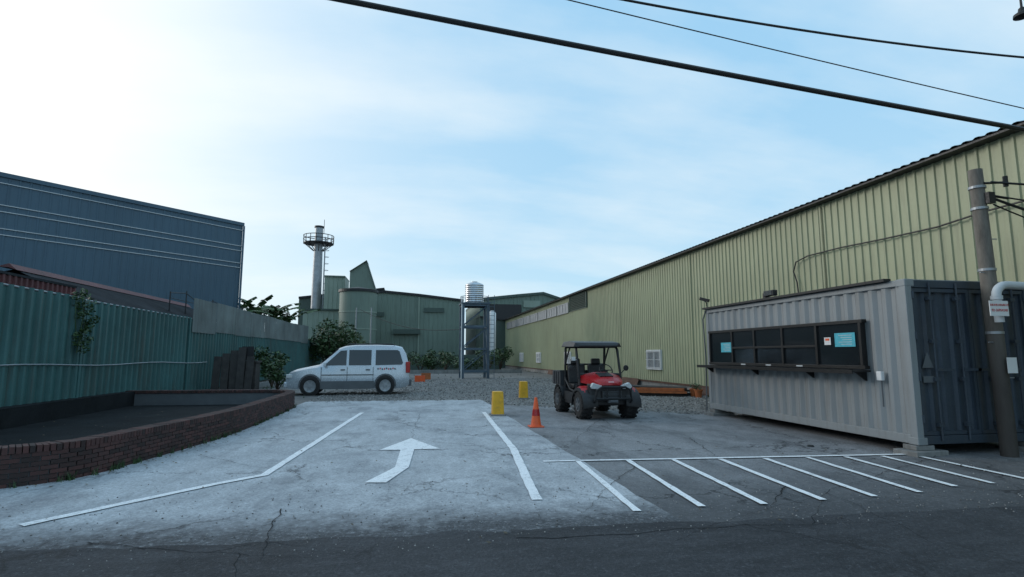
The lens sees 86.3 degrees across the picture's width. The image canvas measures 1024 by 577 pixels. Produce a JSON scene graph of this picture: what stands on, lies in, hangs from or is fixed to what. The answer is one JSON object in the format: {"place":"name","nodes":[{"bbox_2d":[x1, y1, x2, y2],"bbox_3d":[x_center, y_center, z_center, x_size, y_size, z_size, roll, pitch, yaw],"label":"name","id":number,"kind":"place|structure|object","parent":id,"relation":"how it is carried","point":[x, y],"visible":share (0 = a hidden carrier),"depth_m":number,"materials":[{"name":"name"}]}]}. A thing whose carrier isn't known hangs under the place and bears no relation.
{"place":"outdoors","nodes":[
{"label":"outdoors","id":0,"kind":"place"},
{"bbox_2d":[0,263,216,319],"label":"shed","id":1,"kind":"structure","parent":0,"point":[107,294],"depth_m":19.20,"materials":[{"name":"metal"}]},
{"bbox_2d":[168,291,281,319],"bbox_3d":[-15.645,1.882,32.116,0.048,1.540,20.845,1,-7,-10],"label":"pipe railing","id":2,"kind":"object","parent":1,"relation":"attached to","point":[186,301],"visible":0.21,"depth_m":23.51,"materials":[{"name":"metal"}]},
{"bbox_2d":[0,172,244,318],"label":"industrial building","id":3,"kind":"structure","parent":0,"point":[151,249],"depth_m":33.29,"materials":[{"name":"blue painted corrugated metal"}]},
{"bbox_2d":[0,400,678,550],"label":"concrete driveway","id":4,"kind":"structure","parent":0,"point":[463,435],"depth_m":6.30,"materials":[{"name":"concrete"}]},
{"bbox_2d":[20,413,362,525],"bbox_3d":[-3.650,2.732,9.768,1.278,0.001,9.815,0,-7,2],"label":"lane line","id":5,"kind":"object","parent":4,"relation":"on","point":[281,463],"visible":1,"depth_m":6.45,"materials":[{"name":"white paint"}]},
{"bbox_2d":[247,509,305,561],"bbox_3d":[-2.112,2.125,4.778,0.400,0.001,1.436,4,-8,-31],"label":"pavement crack","id":6,"kind":"object","parent":4,"relation":"on","point":[269,530],"visible":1,"depth_m":4.78,"materials":[{"name":"soil"}]},
{"bbox_2d":[366,438,439,481],"bbox_3d":[-1.752,2.561,8.371,0.946,0.001,3.520,-1,-7,8],"label":"direction arrow","id":7,"kind":"object","parent":4,"relation":"on","point":[407,447],"visible":1,"depth_m":8.38,"materials":[{"name":"white paint"}]},
{"bbox_2d":[489,391,505,415],"bbox_3d":[-0.371,2.970,14.106,0.380,0.620,0.380,1,-7,-10],"label":"bollard","id":8,"kind":"object","parent":4,"relation":"on","point":[497,407],"visible":0.96,"depth_m":13.97,"materials":[{"name":"yellow paint"}]},
{"bbox_2d":[25,404,979,542],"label":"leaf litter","id":9,"kind":"object","parent":4,"relation":"on","point":[376,460],"visible":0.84,"depth_m":7.80,"materials":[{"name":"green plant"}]},
{"bbox_2d":[482,412,541,499],"bbox_3d":[-0.187,2.799,10.322,0.239,0.001,9.106,1,-7,-6],"label":"lane line","id":10,"kind":"object","parent":4,"relation":"on","point":[527,479],"visible":1,"depth_m":7.69,"materials":[{"name":"white paint"}]},
{"bbox_2d":[576,460,640,510],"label":"parking line","id":11,"kind":"object","parent":4,"relation":"on","point":[615,492],"visible":1,"depth_m":6.36,"materials":[{"name":"white paint"}]},
{"bbox_2d":[298,288,384,324],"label":"industrial building","id":12,"kind":"structure","parent":0,"point":[305,301],"depth_m":82.08,"materials":[{"name":"metal"}]},
{"bbox_2d":[349,260,375,289],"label":"hopper tower","id":13,"kind":"structure","parent":0,"point":[360,275],"depth_m":74.32,"materials":[{"name":"metal"}]},
{"bbox_2d":[218,368,734,413],"bbox_3d":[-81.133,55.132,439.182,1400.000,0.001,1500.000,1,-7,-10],"label":"ground","id":14,"kind":"structure","parent":0,"point":[300,399],"depth_m":23.45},
{"bbox_2d":[0,270,76,294],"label":"shed","id":15,"kind":"structure","parent":14,"relation":"on","point":[25,281],"depth_m":14.04,"materials":[{"name":"metal"}]},
{"bbox_2d":[0,404,241,451],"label":"soil bed","id":16,"kind":"object","parent":14,"relation":"on","point":[91,424],"visible":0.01,"depth_m":12.41,"materials":[{"name":"soil"}]},
{"bbox_2d":[0,392,134,429],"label":"retaining wall","id":17,"kind":"structure","parent":16,"relation":"on","point":[23,414],"depth_m":13.12,"materials":[{"name":"concrete"}]},
{"bbox_2d":[0,389,294,488],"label":"planter wall","id":18,"kind":"structure","parent":14,"relation":"on","point":[26,464],"depth_m":8.20,"materials":[{"name":"brown brick"}]},
{"bbox_2d":[0,282,321,406],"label":"sheet metal fence","id":19,"kind":"object","parent":14,"relation":"on","point":[37,326],"visible":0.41,"depth_m":15.36,"materials":[{"name":"metal"}]},
{"bbox_2d":[71,288,100,353],"bbox_3d":[-11.108,0.842,14.198,0.434,1.715,1.095,1,-7,-10],"label":"climbing vine","id":20,"kind":"object","parent":19,"relation":"hanging from","point":[85,327],"visible":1,"depth_m":14.18,"materials":[{"name":"green plant"}]},
{"bbox_2d":[0,362,204,365],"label":"conduit pipe","id":21,"kind":"object","parent":19,"relation":"attached to","point":[93,365],"visible":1,"depth_m":14.73,"materials":[{"name":"metal"}]},
{"bbox_2d":[192,298,308,343],"bbox_3d":[-14.434,2.373,32.651,0.035,1.401,22.932,1,-7,-10],"label":"sheet screen","id":22,"kind":"object","parent":19,"relation":"attached to","point":[206,314],"visible":1,"depth_m":27.01,"materials":[{"name":"metal"}]},
{"bbox_2d":[210,346,261,389],"bbox_3d":[-11.190,3.318,22.232,1.611,1.904,1.061,1,-7,-10],"label":"board stack","id":23,"kind":"object","parent":14,"relation":"on","point":[237,370],"visible":0.8,"depth_m":21.87,"materials":[{"name":"wood"}]},
{"bbox_2d":[254,345,290,386],"bbox_3d":[-11.864,3.763,26.466,2.092,2.082,2.198,1,-7,-10],"label":"leafy shrub","id":24,"kind":"object","parent":14,"relation":"on","point":[267,360],"visible":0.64,"depth_m":26.61,"materials":[{"name":"green plant"}]},
{"bbox_2d":[265,359,286,388],"bbox_3d":[-10.283,3.778,23.826,0.881,1.406,1.648,7,-10,-44],"label":"leafy shrub","id":25,"kind":"object","parent":14,"relation":"on","point":[276,375],"visible":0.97,"depth_m":23.53,"materials":[{"name":"green plant"}]},
{"bbox_2d":[235,295,320,323],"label":"banana plant","id":26,"kind":"object","parent":14,"relation":"on","point":[261,308],"visible":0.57,"depth_m":41.33,"materials":[{"name":"green plant"}]},
{"bbox_2d":[303,220,333,308],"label":"chimney stack","id":27,"kind":"object","parent":14,"relation":"on","point":[318,243],"visible":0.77,"depth_m":80.52,"materials":[{"name":"metal"}]},
{"bbox_2d":[302,308,338,361],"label":"outbuilding","id":28,"kind":"structure","parent":14,"relation":"on","point":[312,319],"depth_m":65.87,"materials":[{"name":"metal"}]},
{"bbox_2d":[323,275,348,308],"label":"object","id":29,"kind":"structure","parent":28,"relation":"on","point":[333,284],"depth_m":76.24,"materials":[{"name":"metal"}]},
{"bbox_2d":[308,317,358,363],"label":"bushy tree","id":30,"kind":"object","parent":14,"relation":"on","point":[327,346],"visible":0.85,"depth_m":44.96,"materials":[{"name":"green plant"}]},
{"bbox_2d":[283,343,410,395],"bbox_3d":[-6.566,3.275,22.252,4.831,2.041,2.081,2,-7,-12],"label":"parked car","id":31,"kind":"object","parent":14,"relation":"on","point":[382,369],"visible":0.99,"depth_m":21.53,"materials":[{"name":"silver metal"}]},
{"bbox_2d":[340,333,367,345],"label":"bushy tree","id":32,"kind":"object","parent":14,"relation":"on","point":[359,340],"visible":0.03,"depth_m":52.87,"materials":[{"name":"green plant"}]},
{"bbox_2d":[338,287,377,343],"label":"storage silo","id":33,"kind":"object","parent":14,"relation":"on","point":[352,299],"visible":0.52,"depth_m":63.13,"materials":[{"name":"metal"}]},
{"bbox_2d":[9,369,708,488],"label":"weeds","id":34,"kind":"object","parent":14,"relation":"on","point":[117,467],"visible":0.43,"depth_m":8.34,"materials":[{"name":"green plant"}]},
{"bbox_2d":[370,308,371,343],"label":"lamp post","id":35,"kind":"object","parent":14,"relation":"on","point":[370,325],"visible":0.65,"depth_m":54.30,"materials":[{"name":"metal"}]},
{"bbox_2d":[376,290,463,354],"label":"factory building","id":36,"kind":"structure","parent":14,"relation":"on","point":[436,318],"depth_m":70.92,"materials":[{"name":"metal"}]},
{"bbox_2d":[424,308,443,312],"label":"vent window","id":37,"kind":"structure","parent":36,"relation":"in","point":[425,309],"depth_m":71.31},
{"bbox_2d":[415,375,424,381],"bbox_3d":[-5.423,5.307,32.150,0.600,0.350,0.400,1,-7,-10],"label":"plastic crate","id":38,"kind":"object","parent":14,"relation":"on","point":[419,378],"visible":1,"depth_m":31.95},
{"bbox_2d":[407,349,435,369],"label":"leafy shrub","id":39,"kind":"object","parent":14,"relation":"on","point":[426,363],"visible":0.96,"depth_m":50.61,"materials":[{"name":"green plant"}]},
{"bbox_2d":[421,373,430,379],"bbox_3d":[-5.540,5.649,35.159,0.600,0.400,0.400,1,-7,-10],"label":"plastic crate","id":40,"kind":"object","parent":14,"relation":"on","point":[427,376],"visible":0.71,"depth_m":34.98,"materials":[{"name":"orange paint"}]},
{"bbox_2d":[419,355,446,369],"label":"leafy shrub","id":41,"kind":"object","parent":14,"relation":"on","point":[437,364],"visible":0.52,"depth_m":51.44,"materials":[{"name":"green plant"}]},
{"bbox_2d":[436,349,458,369],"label":"leafy shrub","id":42,"kind":"object","parent":14,"relation":"on","point":[448,359],"visible":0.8,"depth_m":54.16,"materials":[{"name":"green plant"}]},
{"bbox_2d":[407,355,500,369],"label":"boundary wall","id":43,"kind":"structure","parent":14,"relation":"on","point":[494,367],"depth_m":57.31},
{"bbox_2d":[449,355,477,369],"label":"leafy shrub","id":44,"kind":"object","parent":14,"relation":"on","point":[455,363],"visible":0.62,"depth_m":49.61,"materials":[{"name":"green plant"}]},
{"bbox_2d":[474,347,502,368],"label":"leafy shrub","id":45,"kind":"object","parent":14,"relation":"on","point":[496,356],"visible":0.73,"depth_m":49.70,"materials":[{"name":"green plant"}]},
{"bbox_2d":[489,311,495,351],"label":"silo","id":46,"kind":"object","parent":14,"relation":"on","point":[492,345],"visible":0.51,"depth_m":60.11,"materials":[{"name":"white metal"}]},
{"bbox_2d":[492,346,513,369],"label":"leafy shrub","id":47,"kind":"object","parent":14,"relation":"on","point":[505,354],"visible":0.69,"depth_m":57.83,"materials":[{"name":"green plant"}]},
{"bbox_2d":[1,378,1023,572],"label":"gravel stones","id":48,"kind":"object","parent":14,"relation":"on","point":[697,401],"visible":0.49,"depth_m":19.27,"materials":[{"name":"gravel"}]},
{"bbox_2d":[517,381,529,398],"bbox_3d":[0.406,3.628,19.503,0.380,0.620,0.380,1,-7,-10],"label":"bollard","id":49,"kind":"object","parent":14,"relation":"on","point":[523,389],"visible":0.93,"depth_m":19.37,"materials":[{"name":"yellow paint"}]},
{"bbox_2d":[622,377,638,384],"bbox_3d":[6.050,4.798,28.185,0.146,0.388,2.200,1,-7,-10],"label":"metal sheet","id":50,"kind":"object","parent":14,"relation":"on","point":[633,381],"visible":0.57,"depth_m":27.96,"materials":[{"name":"metal"}]},
{"bbox_2d":[632,385,690,396],"bbox_3d":[5.526,3.963,21.234,2.803,0.374,1.236,-2,-7,17],"label":"timber stack","id":51,"kind":"object","parent":14,"relation":"on","point":[654,390],"visible":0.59,"depth_m":20.72,"materials":[{"name":"orange paint"}]},
{"bbox_2d":[689,383,697,396],"bbox_3d":[6.857,3.820,20.625,0.320,0.511,0.320,1,-7,-10],"label":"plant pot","id":52,"kind":"object","parent":14,"relation":"on","point":[692,391],"visible":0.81,"depth_m":20.55,"materials":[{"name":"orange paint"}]},
{"bbox_2d":[694,384,702,397],"bbox_3d":[6.840,3.750,20.044,0.315,0.509,0.315,-3,-7,22],"label":"plant pot","id":53,"kind":"object","parent":14,"relation":"on","point":[698,392],"visible":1,"depth_m":19.95,"materials":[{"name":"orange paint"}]},
{"bbox_2d":[692,385,708,395],"bbox_3d":[7.402,3.930,20.859,0.131,0.340,2.200,1,-7,-10],"label":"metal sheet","id":54,"kind":"object","parent":14,"relation":"on","point":[704,391],"visible":0.14,"depth_m":20.93,"materials":[{"name":"metal"}]},
{"bbox_2d":[503,120,1023,392],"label":"warehouse","id":55,"kind":"structure","parent":14,"relation":"on","point":[648,317],"depth_m":16.50,"materials":[{"name":"green metal"}]},
{"bbox_2d":[517,318,522,326],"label":"high window","id":56,"kind":"structure","parent":55,"relation":"in","point":[519,321],"depth_m":57.52,"materials":[{"name":"glass"}]},
{"bbox_2d":[523,315,529,324],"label":"high window","id":57,"kind":"structure","parent":55,"relation":"in","point":[526,320],"depth_m":54.28,"materials":[{"name":"glass"}]},
{"bbox_2d":[530,313,537,322],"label":"high window","id":58,"kind":"structure","parent":55,"relation":"in","point":[534,317],"depth_m":50.85,"materials":[{"name":"glass"}]},
{"bbox_2d":[536,352,540,362],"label":"window","id":59,"kind":"structure","parent":55,"relation":"in","point":[538,354],"depth_m":48.62,"materials":[{"name":"white glass"}]},
{"bbox_2d":[538,310,546,320],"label":"high window","id":60,"kind":"structure","parent":55,"relation":"in","point":[542,315],"depth_m":47.72,"materials":[{"name":"glass"}]},
{"bbox_2d":[547,306,556,317],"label":"high window","id":61,"kind":"structure","parent":55,"relation":"in","point":[552,312],"depth_m":44.37,"materials":[{"name":"glass"}]},
{"bbox_2d":[557,302,568,315],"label":"high window","id":62,"kind":"structure","parent":55,"relation":"in","point":[564,308],"depth_m":41.17,"materials":[{"name":"glass"}]},
{"bbox_2d":[646,350,662,369],"bbox_3d":[6.654,3.341,25.658,0.140,0.920,1.500,1,-7,-10],"label":"window","id":63,"kind":"structure","parent":55,"relation":"in","point":[653,358],"depth_m":25.54,"materials":[{"name":"glass"}]},
{"bbox_2d":[329,0,1023,131],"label":"overhead wire","id":64,"kind":"object","parent":55,"relation":"attached to","point":[452,21],"visible":1,"depth_m":6.82,"materials":[{"name":"metal"}]},
{"bbox_2d":[568,0,1023,108],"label":"overhead wire","id":65,"kind":"object","parent":55,"relation":"attached to","point":[790,53],"visible":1,"depth_m":9.58,"materials":[{"name":"metal"}]},
{"bbox_2d":[793,201,1023,291],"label":"wall cable","id":66,"kind":"object","parent":55,"relation":"attached to","point":[894,236],"depth_m":12.91,"materials":[{"name":"metal"}]},
{"bbox_2d":[459,281,494,378],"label":"water tower","id":67,"kind":"structure","parent":0,"point":[474,293],"depth_m":36.98,"materials":[{"name":"grey metal"}]},
{"bbox_2d":[476,316,505,367],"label":"covered walkway","id":68,"kind":"structure","parent":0,"point":[500,333],"depth_m":66.67,"materials":[{"name":"metal"}]},
{"bbox_2d":[0,506,1023,576],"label":"road","id":69,"kind":"structure","parent":0,"point":[985,542],"depth_m":4.25,"materials":[{"name":"asphalt"}]},
{"bbox_2d":[88,541,308,576],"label":"pavement crack","id":70,"kind":"object","parent":69,"relation":"on","point":[182,550],"visible":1,"depth_m":4.36,"materials":[{"name":"asphalt"}]},
{"bbox_2d":[516,505,891,549],"bbox_3d":[1.945,2.099,4.566,3.575,0.001,1.369,2,-7,-19],"label":"pavement crack","id":71,"kind":"object","parent":69,"relation":"on","point":[688,528],"visible":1,"depth_m":4.76,"materials":[{"name":"asphalt"}]},
{"bbox_2d":[0,0,1023,354],"label":"sky","id":72,"kind":"structure","parent":0,"point":[443,158],"materials":[{"name":"blue"}]},
{"bbox_2d":[465,292,560,354],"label":"factory building","id":73,"kind":"structure","parent":0,"point":[507,306],"depth_m":75.79,"materials":[{"name":"green metal"}]},
{"bbox_2d":[523,300,539,307],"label":"vent window","id":74,"kind":"structure","parent":73,"relation":"in","point":[529,304],"depth_m":75.80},
{"bbox_2d":[488,403,1023,521],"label":"concrete yard","id":75,"kind":"structure","parent":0,"point":[649,431],"depth_m":7.70,"materials":[{"name":"concrete"}]},
{"bbox_2d":[528,397,543,427],"bbox_3d":[0.520,2.687,11.880,0.313,0.630,0.313,1,-7,-10],"label":"traffic cone","id":76,"kind":"object","parent":75,"relation":"on","point":[535,421],"visible":1,"depth_m":11.80,"materials":[{"name":"orange plastic"}]},
{"bbox_2d":[553,341,641,418],"bbox_3d":[2.133,2.363,14.473,1.630,1.927,2.985,1,-7,-11],"label":"utility vehicle","id":77,"kind":"object","parent":75,"relation":"on","point":[583,391],"visible":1,"depth_m":13.72,"materials":[{"name":"metal"}]},
{"bbox_2d":[626,460,704,505],"bbox_3d":[1.822,2.370,6.803,0.091,0.001,2.485,1,-7,-5],"label":"parking line","id":78,"kind":"object","parent":75,"relation":"on","point":[681,493],"visible":1,"depth_m":6.45,"materials":[{"name":"white paint"}]},
{"bbox_2d":[671,459,767,503],"bbox_3d":[2.503,2.378,6.870,0.090,0.001,2.442,1,-7,-5],"label":"parking line","id":79,"kind":"object","parent":75,"relation":"on","point":[725,484],"visible":1,"depth_m":6.55,"materials":[{"name":"white paint"}]},
{"bbox_2d":[704,409,734,415],"bbox_3d":[5.380,3.213,14.182,0.640,0.155,0.400,2,-7,-16],"label":"support block","id":80,"kind":"object","parent":75,"relation":"on","point":[714,412],"depth_m":14.06,"materials":[{"name":"concrete"}]},
{"bbox_2d":[544,454,905,461],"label":"parking line","id":81,"kind":"object","parent":75,"relation":"on","point":[725,457],"visible":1,"depth_m":8.22,"materials":[{"name":"white paint"}]},
{"bbox_2d":[720,459,824,499],"bbox_3d":[3.209,2.391,6.974,0.091,0.001,2.324,1,-7,-6],"label":"parking line","id":82,"kind":"object","parent":75,"relation":"on","point":[780,482],"visible":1,"depth_m":6.71,"materials":[{"name":"white paint"}]},
{"bbox_2d":[658,456,948,549],"bbox_3d":[4.089,2.276,6.023,6.200,0.001,2.955,2,-7,-19],"label":"pavement crack","id":83,"kind":"object","parent":75,"relation":"on","point":[809,498],"visible":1,"depth_m":5.85,"materials":[{"name":"asphalt"}]},
{"bbox_2d":[763,458,876,495],"bbox_3d":[3.879,2.403,7.071,0.089,0.001,2.220,1,-7,-5],"label":"parking line","id":84,"kind":"object","parent":75,"relation":"on","point":[847,486],"visible":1,"depth_m":6.82,"materials":[{"name":"white paint"}]},
{"bbox_2d":[807,457,921,491],"bbox_3d":[4.531,2.420,7.209,0.091,0.001,2.130,0,-7,-3],"label":"parking line","id":85,"kind":"object","parent":75,"relation":"on","point":[902,486],"visible":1,"depth_m":6.99,"materials":[{"name":"white paint"}]},
{"bbox_2d":[843,456,956,485],"bbox_3d":[5.145,2.440,7.372,0.091,0.001,1.900,1,-7,-5],"label":"parking line","id":86,"kind":"object","parent":75,"relation":"on","point":[902,471],"visible":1,"depth_m":7.17,"materials":[{"name":"white paint"}]},
{"bbox_2d":[893,443,948,457],"bbox_3d":[6.415,2.530,8.578,0.640,0.155,0.400,2,-7,-16],"label":"support block","id":87,"kind":"object","parent":75,"relation":"on","point":[908,449],"depth_m":8.46,"materials":[{"name":"concrete"}]},
{"bbox_2d":[697,279,1023,445],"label":"shipping container","id":88,"kind":"object","parent":87,"relation":"on","point":[921,345],"visible":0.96,"depth_m":9.35,"materials":[{"name":"metal"}]},
{"bbox_2d":[702,311,707,410],"bbox_3d":[5.164,1.904,14.520,0.047,2.638,0.138,4,-8,-29],"label":"downpipe","id":89,"kind":"object","parent":88,"relation":"attached to","point":[705,360],"visible":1,"depth_m":14.53,"materials":[{"name":"grey plastic"}]},
{"bbox_2d":[721,342,730,351],"bbox_3d":[5.319,1.462,13.552,0.006,0.240,0.476,1,-7,-10],"label":"poster","id":90,"kind":"object","parent":88,"relation":"attached to","point":[725,347],"visible":1,"depth_m":13.55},
{"bbox_2d":[762,290,776,297],"bbox_3d":[5.674,0.133,12.025,0.188,0.162,0.482,1,-7,-10],"label":"floodlight","id":91,"kind":"object","parent":88,"relation":"on","point":[769,293],"visible":0.98,"depth_m":11.89,"materials":[{"name":"black plastic"}]},
{"bbox_2d":[708,319,869,368],"bbox_3d":[5.654,1.259,11.888,0.106,0.860,5.021,1,-7,-10],"label":"serving window","id":92,"kind":"structure","parent":88,"relation":"in","point":[796,345],"depth_m":11.19,"materials":[{"name":"glass"}]},
{"bbox_2d":[824,337,830,344],"bbox_3d":[5.926,0.990,10.260,0.007,0.140,0.160,1,-7,-10],"label":"notice","id":93,"kind":"object","parent":88,"relation":"attached to","point":[827,340],"visible":1,"depth_m":10.26,"materials":[{"name":"paper"}]},
{"bbox_2d":[834,332,855,346],"bbox_3d":[6.003,0.925,9.857,0.006,0.250,0.473,1,-7,-10],"label":"poster","id":94,"kind":"object","parent":88,"relation":"attached to","point":[844,339],"visible":1,"depth_m":9.84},
{"bbox_2d":[876,371,884,406],"bbox_3d":[6.152,1.673,9.094,0.070,0.580,0.100,1,-7,-10],"label":"outlet box","id":95,"kind":"object","parent":88,"relation":"attached to","point":[880,376],"visible":1,"depth_m":9.08,"materials":[{"name":"white plastic"}]},
{"bbox_2d":[911,283,981,440],"bbox_3d":[6.960,1.148,8.747,1.157,2.480,0.135,1,-7,-10],"label":"end door","id":96,"kind":"structure","parent":88,"relation":"in","point":[942,321],"depth_m":8.77,"materials":[{"name":"blue paint"}]},
{"bbox_2d":[968,289,1023,433],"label":"end door","id":97,"kind":"structure","parent":88,"relation":"in","point":[1013,326],"depth_m":8.96,"materials":[{"name":"blue paint"}]},
{"bbox_2d":[883,456,993,482],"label":"parking line","id":98,"kind":"object","parent":75,"relation":"on","point":[940,470],"visible":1,"depth_m":7.29,"materials":[{"name":"white paint"}]},
{"bbox_2d":[919,456,1023,478],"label":"parking line","id":99,"kind":"object","parent":75,"relation":"on","point":[973,467],"visible":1,"depth_m":7.49,"materials":[{"name":"white paint"}]},
{"bbox_2d":[967,168,1019,457],"bbox_3d":[7.713,0.319,8.598,0.565,4.554,0.297,-3,-7,22],"label":"utility pole","id":100,"kind":"object","parent":75,"relation":"on","point":[981,198],"visible":0.98,"depth_m":8.60,"materials":[{"name":"concrete"}]},
{"bbox_2d":[990,281,1023,321],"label":"conduit pipe","id":101,"kind":"object","parent":100,"relation":"attached to","point":[997,290],"visible":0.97,"depth_m":8.39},
{"bbox_2d":[989,301,1008,315],"bbox_3d":[7.379,0.300,8.274,0.340,0.230,0.017,1,-7,-10],"label":"sign","id":102,"kind":"object","parent":101,"relation":"attached to","point":[998,308],"visible":1,"depth_m":8.27,"materials":[{"name":"white plastic"}]},
{"bbox_2d":[990,181,1023,184],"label":"service cable","id":103,"kind":"object","parent":100,"relation":"attached to","point":[998,182],"visible":1,"depth_m":8.76,"materials":[{"name":"rubber"}]},
{"bbox_2d":[993,204,1023,217],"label":"service cable","id":104,"kind":"object","parent":100,"relation":"attached to","point":[1008,210],"visible":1,"depth_m":8.77,"materials":[{"name":"rubber"}]},
{"bbox_2d":[995,195,1023,200],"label":"service cable","id":105,"kind":"object","parent":100,"relation":"attached to","point":[1009,198],"visible":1,"depth_m":8.75,"materials":[{"name":"rubber"}]},
{"bbox_2d":[996,198,1023,210],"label":"service cable","id":106,"kind":"object","parent":100,"relation":"attached to","point":[1009,204],"visible":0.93,"depth_m":8.75,"materials":[{"name":"rubber"}]},
{"bbox_2d":[1006,357,1017,372],"bbox_3d":[7.693,1.181,8.399,0.180,0.240,0.008,1,-7,-10],"label":"notice","id":107,"kind":"object","parent":100,"relation":"attached to","point":[1012,366],"visible":1,"depth_m":8.39,"materials":[{"name":"paper"}]},
{"bbox_2d":[1018,441,1023,451],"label":"support block","id":108,"kind":"object","parent":75,"relation":"on","point":[1021,445],"depth_m":8.85,"materials":[{"name":"concrete"}]},
{"bbox_2d":[620,0,1023,58],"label":"overhead wire","id":109,"kind":"object","parent":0,"point":[802,30],"visible":1,"depth_m":10.35,"materials":[{"name":"metal"}]},
{"bbox_2d":[1013,0,1023,20],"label":"street lamp","id":110,"kind":"object","parent":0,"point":[1018,15],"visible":1,"depth_m":10.02,"materials":[{"name":"metal"}]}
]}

